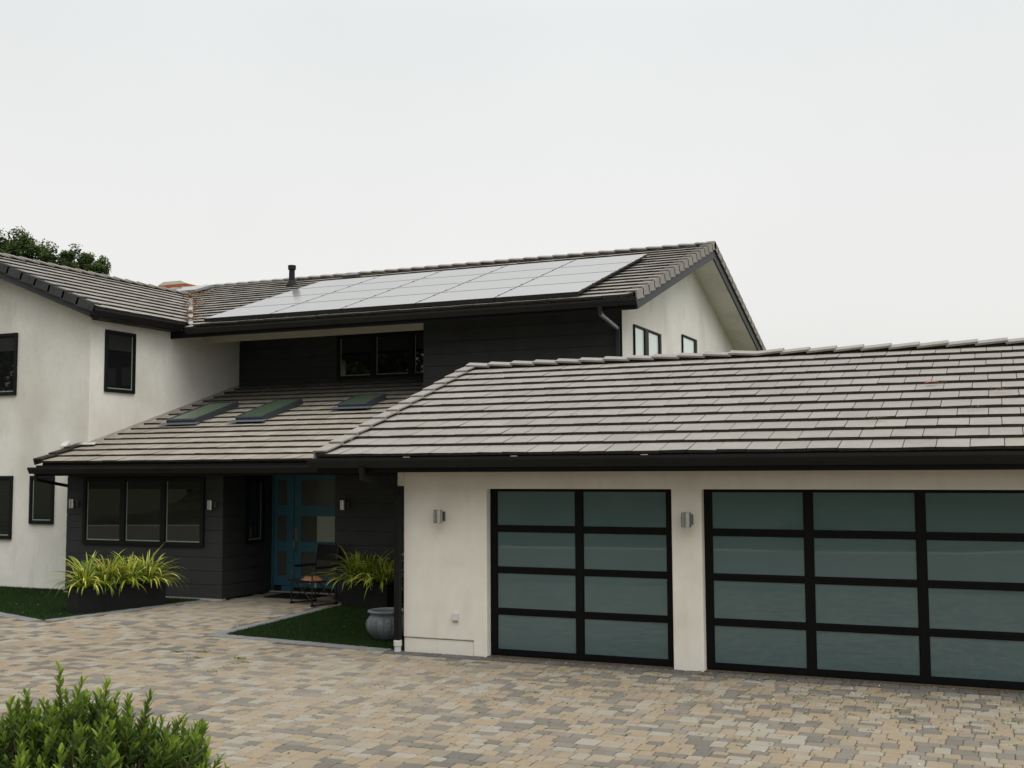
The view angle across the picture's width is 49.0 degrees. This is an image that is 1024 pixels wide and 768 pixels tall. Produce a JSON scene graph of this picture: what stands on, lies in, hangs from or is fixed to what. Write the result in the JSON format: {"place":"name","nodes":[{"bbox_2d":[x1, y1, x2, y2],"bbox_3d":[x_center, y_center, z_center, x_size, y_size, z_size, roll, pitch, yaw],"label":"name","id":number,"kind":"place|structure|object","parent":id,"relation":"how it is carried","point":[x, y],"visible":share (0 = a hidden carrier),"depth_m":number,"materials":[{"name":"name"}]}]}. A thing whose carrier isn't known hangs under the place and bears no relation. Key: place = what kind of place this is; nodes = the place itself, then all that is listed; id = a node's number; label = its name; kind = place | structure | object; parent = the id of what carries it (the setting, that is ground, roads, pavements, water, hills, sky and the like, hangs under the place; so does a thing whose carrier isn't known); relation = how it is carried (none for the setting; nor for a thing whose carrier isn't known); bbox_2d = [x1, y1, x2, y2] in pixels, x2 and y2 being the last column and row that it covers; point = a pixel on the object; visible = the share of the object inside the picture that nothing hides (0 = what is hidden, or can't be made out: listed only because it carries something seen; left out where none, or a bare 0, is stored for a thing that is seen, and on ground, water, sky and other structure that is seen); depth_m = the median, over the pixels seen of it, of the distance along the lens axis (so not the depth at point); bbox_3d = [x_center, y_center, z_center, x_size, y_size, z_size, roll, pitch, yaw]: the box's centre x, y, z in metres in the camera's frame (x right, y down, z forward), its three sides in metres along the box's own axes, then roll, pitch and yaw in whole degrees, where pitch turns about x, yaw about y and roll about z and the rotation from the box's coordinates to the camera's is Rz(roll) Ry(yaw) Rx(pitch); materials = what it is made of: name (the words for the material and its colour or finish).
{"place":"outdoors","nodes":[
{"label":"outdoors","id":0,"kind":"place"},
{"bbox_2d":[0,585,199,619],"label":"lawn","id":1,"kind":"structure","parent":0,"point":[16,600],"depth_m":20.36,"materials":[{"name":"green plant"}]},
{"bbox_2d":[67,581,165,613],"bbox_3d":[-6.857,3.697,19.555,0.340,0.410,1.660,-4,-6,41],"label":"planter box","id":2,"kind":"object","parent":1,"relation":"on","point":[90,599],"visible":0.89,"depth_m":19.36,"materials":[{"name":"metal"}]},
{"bbox_2d":[40,551,120,596],"bbox_3d":[-7.317,3.241,19.110,1.403,0.772,1.275,3,-6,-39],"label":"strap leaf plant","id":3,"kind":"object","parent":2,"relation":"in","point":[83,583],"visible":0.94,"depth_m":19.05,"materials":[{"name":"green plant"}]},
{"bbox_2d":[64,548,150,593],"bbox_3d":[-6.979,3.268,19.384,1.538,0.777,1.352,2,-5,-29],"label":"strap leaf plant","id":4,"kind":"object","parent":2,"relation":"in","point":[105,577],"visible":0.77,"depth_m":19.30,"materials":[{"name":"green plant"}]},
{"bbox_2d":[97,551,163,593],"bbox_3d":[-6.746,3.301,19.770,1.297,0.770,1.286,1,-4,-13],"label":"strap leaf plant","id":5,"kind":"object","parent":2,"relation":"in","point":[134,568],"visible":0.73,"depth_m":19.64,"materials":[{"name":"green plant"}]},
{"bbox_2d":[120,546,188,588],"bbox_3d":[-6.379,3.274,20.079,1.580,0.959,1.353,-2,-5,23],"label":"strap leaf plant","id":6,"kind":"object","parent":2,"relation":"in","point":[151,575],"visible":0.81,"depth_m":20.05,"materials":[{"name":"green plant"}]},
{"bbox_2d":[0,660,229,767],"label":"shrub","id":7,"kind":"object","parent":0,"point":[98,732],"visible":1,"depth_m":4.48,"materials":[{"name":"green plant"}]},
{"bbox_2d":[300,576,323,580],"bbox_3d":[-3.542,3.439,19.943,0.330,0.079,0.460,4,-6,-43],"label":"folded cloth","id":8,"kind":"object","parent":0,"point":[308,578],"visible":0.9,"depth_m":19.84,"materials":[{"name":"orange fabric"}]},
{"bbox_2d":[227,604,404,648],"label":"lawn","id":9,"kind":"structure","parent":0,"point":[341,624],"depth_m":16.79,"materials":[{"name":"green plant"}]},
{"bbox_2d":[342,581,393,607],"bbox_3d":[-2.479,3.680,19.655,1.020,0.410,0.340,-3,-5,32],"label":"planter box","id":10,"kind":"object","parent":9,"relation":"on","point":[376,595],"visible":0.64,"depth_m":19.46,"materials":[{"name":"metal"}]},
{"bbox_2d":[315,545,378,589],"bbox_3d":[-2.704,3.257,19.799,1.489,0.945,1.438,-2,-5,23],"label":"strap leaf plant","id":11,"kind":"object","parent":10,"relation":"in","point":[351,559],"visible":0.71,"depth_m":19.73,"materials":[{"name":"green plant"}]},
{"bbox_2d":[331,549,402,589],"bbox_3d":[-2.464,3.232,19.603,1.442,0.786,1.269,4,-6,-45],"label":"strap leaf plant","id":12,"kind":"object","parent":10,"relation":"in","point":[363,569],"visible":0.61,"depth_m":19.54,"materials":[{"name":"green plant"}]},
{"bbox_2d":[348,553,403,597],"bbox_3d":[-2.202,3.257,19.391,1.341,0.868,1.394,2,-5,-31],"label":"strap leaf plant","id":13,"kind":"object","parent":10,"relation":"in","point":[386,577],"visible":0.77,"depth_m":19.35,"materials":[{"name":"green plant"}]},
{"bbox_2d":[366,607,403,639],"bbox_3d":[-1.762,3.381,15.825,0.584,0.403,0.584,-2,-5,23],"label":"urn","id":14,"kind":"object","parent":9,"relation":"on","point":[379,623],"visible":0.76,"depth_m":15.60,"materials":[{"name":"ceramic"}]},
{"bbox_2d":[0,590,1022,767],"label":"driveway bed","id":15,"kind":"object","parent":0,"point":[43,621],"visible":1,"depth_m":11.42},
{"bbox_2d":[0,600,391,651],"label":"lawn paver border","id":16,"kind":"object","parent":15,"relation":"on","point":[222,634],"visible":0.95,"depth_m":17.17,"materials":[{"name":"grey concrete"}]},
{"bbox_2d":[383,650,1023,697],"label":"garage paver border","id":17,"kind":"object","parent":15,"relation":"on","point":[905,687],"visible":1,"depth_m":13.00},
{"bbox_2d":[0,590,1023,767],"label":"driveway","id":18,"kind":"structure","parent":0,"point":[256,707],"depth_m":11.29,"materials":[{"name":"beige stone"}]},
{"bbox_2d":[264,593,326,598],"bbox_3d":[-4.093,4.004,21.213,0.980,0.015,0.680,-2,-5,23],"label":"doormat","id":19,"kind":"object","parent":18,"relation":"on","point":[288,596],"visible":0.94,"depth_m":21.10,"materials":[{"name":"rubber"}]},
{"bbox_2d":[288,544,339,606],"bbox_3d":[-3.531,3.408,20.084,0.705,1.028,0.718,4,-6,-43],"label":"folding chair","id":20,"kind":"object","parent":18,"relation":"on","point":[324,550],"visible":0.97,"depth_m":20.14,"materials":[{"name":"metal"}]},
{"bbox_2d":[3,588,1023,766],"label":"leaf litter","id":21,"kind":"object","parent":18,"relation":"on","point":[706,695],"visible":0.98,"depth_m":12.02,"materials":[{"name":"brown plant"}]},
{"bbox_2d":[170,650,1023,755],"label":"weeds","id":22,"kind":"object","parent":18,"relation":"on","point":[1014,721],"visible":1,"depth_m":11.57,"materials":[{"name":"green plant"}]},
{"bbox_2d":[0,0,1023,349],"label":"sky","id":23,"kind":"structure","parent":0,"point":[854,168],"materials":[{"name":"white"}]},
{"label":"ground","id":24,"kind":"structure","parent":0,"visible":0},
{"bbox_2d":[0,226,77,265],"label":"tree","id":25,"kind":"object","parent":24,"relation":"on","point":[16,246],"visible":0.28,"depth_m":44.86,"materials":[{"name":"green plant"}]},
{"bbox_2d":[54,243,111,275],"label":"tree","id":26,"kind":"object","parent":24,"relation":"on","point":[85,262],"visible":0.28,"depth_m":44.53,"materials":[{"name":"green plant"}]},
{"bbox_2d":[0,241,1023,693],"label":"house","id":27,"kind":"structure","parent":24,"relation":"on","point":[836,531],"depth_m":15.03,"materials":[{"name":"paint"}]},
{"bbox_2d":[0,476,12,538],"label":"window","id":28,"kind":"structure","parent":27,"relation":"in","point":[6,482],"depth_m":23.40,"materials":[{"name":"black glass"}]},
{"bbox_2d":[0,333,17,395],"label":"window","id":29,"kind":"structure","parent":27,"relation":"in","point":[8,341],"depth_m":23.65,"materials":[{"name":"black glass"}]},
{"bbox_2d":[28,476,54,523],"bbox_3d":[-9.636,2.374,23.024,0.650,0.985,0.043,-2,-5,23],"label":"window","id":30,"kind":"structure","parent":27,"relation":"in","point":[41,495],"depth_m":23.03,"materials":[{"name":"black glass"}]},
{"bbox_2d":[60,441,69,447],"bbox_3d":[-9.084,1.250,22.824,0.160,0.168,0.119,-2,-5,23],"label":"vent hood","id":31,"kind":"object","parent":27,"relation":"attached to","point":[64,444],"visible":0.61,"depth_m":22.81,"materials":[{"name":"white paint"}]},
{"bbox_2d":[69,499,77,507],"bbox_3d":[-8.626,2.348,22.085,0.120,0.176,0.169,-2,-5,23],"label":"wall lamp","id":32,"kind":"object","parent":27,"relation":"attached to","point":[73,503],"visible":1,"depth_m":22.02,"materials":[{"name":"metal"}]},
{"bbox_2d":[104,329,135,393],"bbox_3d":[-8.195,-0.455,23.519,0.043,1.285,0.870,-2,-5,23],"label":"window","id":33,"kind":"structure","parent":27,"relation":"in","point":[120,347],"depth_m":23.52,"materials":[{"name":"black glass"}]},
{"bbox_2d":[82,478,204,546],"bbox_3d":[-7.068,2.433,21.469,2.930,1.275,0.043,-2,-5,23],"label":"window","id":34,"kind":"structure","parent":27,"relation":"in","point":[123,511],"depth_m":21.45,"materials":[{"name":"black glass"}]},
{"bbox_2d":[182,288,221,321],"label":"pine needles","id":35,"kind":"object","parent":27,"relation":"on","point":[190,312],"visible":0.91,"depth_m":27.70,"materials":[{"name":"brown plant"}]},
{"bbox_2d":[207,500,216,509],"bbox_3d":[-5.554,2.233,20.754,0.120,0.176,0.169,-2,-5,23],"label":"wall lamp","id":36,"kind":"object","parent":27,"relation":"attached to","point":[211,504],"visible":1,"depth_m":20.69,"materials":[{"name":"metal"}]},
{"bbox_2d":[204,303,299,321],"bbox_3d":[-5.715,-1.573,24.785,1.746,0.462,1.161,-2,-5,23],"label":"solar panel","id":37,"kind":"object","parent":27,"relation":"on","point":[257,312],"visible":0.94,"depth_m":24.54,"materials":[{"name":"glass"}]},
{"bbox_2d":[245,478,264,543],"bbox_3d":[-4.938,2.438,21.598,0.043,1.240,0.560,-2,-5,23],"label":"window","id":38,"kind":"structure","parent":27,"relation":"in","point":[254,488],"depth_m":21.61,"materials":[{"name":"black glass"}]},
{"bbox_2d":[238,293,328,307],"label":"solar panel","id":39,"kind":"object","parent":27,"relation":"on","point":[284,300],"visible":0.74,"depth_m":25.85,"materials":[{"name":"glass"}]},
{"bbox_2d":[269,475,335,594],"bbox_3d":[-3.923,2.817,21.800,1.830,2.450,0.150,-2,-5,23],"label":"front door","id":40,"kind":"structure","parent":27,"relation":"in","point":[303,506],"depth_m":21.90,"materials":[{"name":"blue paint"}]},
{"bbox_2d":[270,284,355,297],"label":"solar panel","id":41,"kind":"object","parent":27,"relation":"attached to","point":[313,291],"visible":0.76,"depth_m":26.95,"materials":[{"name":"glass"}]},
{"bbox_2d":[270,298,367,317],"bbox_3d":[-4.114,-1.635,24.091,1.746,0.462,1.161,-2,-5,23],"label":"solar panel","id":42,"kind":"object","parent":27,"relation":"on","point":[315,308],"visible":0.96,"depth_m":23.85,"materials":[{"name":"glass"}]},
{"bbox_2d":[298,276,378,288],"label":"solar panel","id":43,"kind":"object","parent":27,"relation":"attached to","point":[341,282],"visible":0.72,"depth_m":28.04,"materials":[{"name":"glass"}]},
{"bbox_2d":[340,500,348,509],"bbox_3d":[-3.038,2.183,20.284,0.120,0.176,0.169,-2,-5,23],"label":"wall lamp","id":44,"kind":"object","parent":27,"relation":"attached to","point":[344,504],"visible":1,"depth_m":20.21,"materials":[{"name":"metal"}]},
{"bbox_2d":[303,288,394,302],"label":"solar panel","id":45,"kind":"object","parent":27,"relation":"on","point":[349,295],"visible":0.75,"depth_m":25.16,"materials":[{"name":"glass"}]},
{"bbox_2d":[332,279,418,292],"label":"solar panel","id":46,"kind":"object","parent":27,"relation":"on","point":[376,286],"visible":0.76,"depth_m":26.26,"materials":[{"name":"glass"}]},
{"bbox_2d":[336,331,423,379],"bbox_3d":[-2.735,-0.662,25.539,2.900,1.020,0.043,-2,-5,23],"label":"window","id":47,"kind":"structure","parent":27,"relation":"in","point":[393,354],"depth_m":25.66,"materials":[{"name":"black glass"}]},
{"bbox_2d":[340,293,438,312],"bbox_3d":[-2.513,-1.696,23.398,1.746,0.462,1.161,-2,-5,23],"label":"solar panel","id":48,"kind":"object","parent":27,"relation":"on","point":[390,302],"visible":0.95,"depth_m":23.16,"materials":[{"name":"glass"}]},
{"bbox_2d":[359,271,440,283],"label":"solar panel","id":49,"kind":"object","parent":27,"relation":"attached to","point":[400,277],"visible":0.74,"depth_m":27.35,"materials":[{"name":"glass"}]},
{"bbox_2d":[370,283,462,297],"bbox_3d":[-2.051,-2.002,24.490,1.746,0.462,1.161,-2,-5,23],"label":"solar panel","id":50,"kind":"object","parent":27,"relation":"on","point":[419,290],"visible":0.75,"depth_m":24.47,"materials":[{"name":"glass"}]},
{"bbox_2d":[433,510,444,523],"bbox_3d":[-0.955,1.723,14.626,0.120,0.176,0.169,-2,-5,23],"label":"wall lamp","id":51,"kind":"object","parent":27,"relation":"attached to","point":[438,516],"visible":1,"depth_m":14.56,"materials":[{"name":"metal"}]},
{"bbox_2d":[397,274,484,287],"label":"solar panel","id":52,"kind":"object","parent":27,"relation":"on","point":[443,280],"visible":0.75,"depth_m":25.55,"materials":[{"name":"glass"}]},
{"bbox_2d":[452,612,458,621],"bbox_3d":[-0.733,3.014,14.503,0.086,0.124,0.045,-2,-5,23],"label":"outlet cover","id":53,"kind":"object","parent":27,"relation":"attached to","point":[455,617],"visible":1,"depth_m":14.49,"materials":[{"name":"white paint"}]},
{"bbox_2d":[422,265,506,278],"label":"solar panel","id":54,"kind":"object","parent":27,"relation":"on","point":[470,271],"visible":0.75,"depth_m":26.65,"materials":[{"name":"glass"}]},
{"bbox_2d":[415,287,515,306],"bbox_3d":[-0.912,-1.757,22.704,1.746,0.462,1.161,-2,-5,23],"label":"solar panel","id":55,"kind":"object","parent":27,"relation":"on","point":[465,297],"visible":0.96,"depth_m":22.46,"materials":[{"name":"glass"}]},
{"bbox_2d":[441,277,537,292],"bbox_3d":[-0.450,-2.063,23.797,1.746,0.462,1.161,-2,-5,23],"label":"solar panel","id":56,"kind":"object","parent":27,"relation":"on","point":[493,284],"visible":0.76,"depth_m":23.78,"materials":[{"name":"glass"}]},
{"bbox_2d":[466,268,556,282],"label":"solar panel","id":57,"kind":"object","parent":27,"relation":"on","point":[513,275],"visible":0.75,"depth_m":24.87,"materials":[{"name":"glass"}]},
{"bbox_2d":[488,260,573,273],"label":"solar panel","id":58,"kind":"object","parent":27,"relation":"on","point":[533,266],"visible":0.75,"depth_m":25.96,"materials":[{"name":"glass"}]},
{"bbox_2d":[495,281,597,301],"bbox_3d":[0.690,-1.818,22.010,1.746,0.462,1.161,-2,-5,23],"label":"solar panel","id":59,"kind":"object","parent":27,"relation":"on","point":[561,290],"visible":1,"depth_m":21.77,"materials":[{"name":"glass"}]},
{"bbox_2d":[518,271,616,286],"bbox_3d":[1.151,-2.124,23.103,1.746,0.462,1.161,-2,-5,23],"label":"solar panel","id":60,"kind":"object","parent":27,"relation":"on","point":[582,277],"visible":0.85,"depth_m":23.05,"materials":[{"name":"glass"}]},
{"bbox_2d":[490,489,673,666],"bbox_3d":[0.850,2.357,14.037,2.440,2.148,0.045,-2,-5,23],"label":"garage door","id":61,"kind":"structure","parent":27,"relation":"in","point":[577,574],"depth_m":14.01,"materials":[{"name":"teal glass"}]},
{"bbox_2d":[540,262,632,276],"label":"solar panel","id":62,"kind":"object","parent":27,"relation":"on","point":[617,267],"visible":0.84,"depth_m":24.15,"materials":[{"name":"glass"}]},
{"bbox_2d":[559,254,647,267],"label":"solar panel","id":63,"kind":"object","parent":27,"relation":"attached to","point":[609,260],"visible":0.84,"depth_m":25.24,"materials":[{"name":"glass"}]},
{"bbox_2d":[633,324,661,355],"bbox_3d":[2.837,-0.605,23.437,0.043,1.070,1.920,-2,-5,23],"label":"window","id":64,"kind":"structure","parent":27,"relation":"in","point":[647,342],"depth_m":23.25,"materials":[{"name":"clear glass"}]},
{"bbox_2d":[681,512,692,527],"bbox_3d":[2.071,1.608,13.315,0.120,0.176,0.169,-2,-5,23],"label":"wall lamp","id":65,"kind":"object","parent":27,"relation":"attached to","point":[686,519],"visible":1,"depth_m":13.24,"materials":[{"name":"metal"}]},
{"bbox_2d":[681,334,696,352],"bbox_3d":[4.205,-0.800,26.611,0.043,0.620,1.310,-2,-5,23],"label":"window","id":66,"kind":"structure","parent":27,"relation":"in","point":[688,344],"depth_m":26.56,"materials":[{"name":"clear glass"}]},
{"bbox_2d":[703,489,1023,689],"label":"garage door","id":67,"kind":"structure","parent":27,"relation":"in","point":[915,586],"depth_m":12.65,"materials":[{"name":"teal glass"}]}
]}

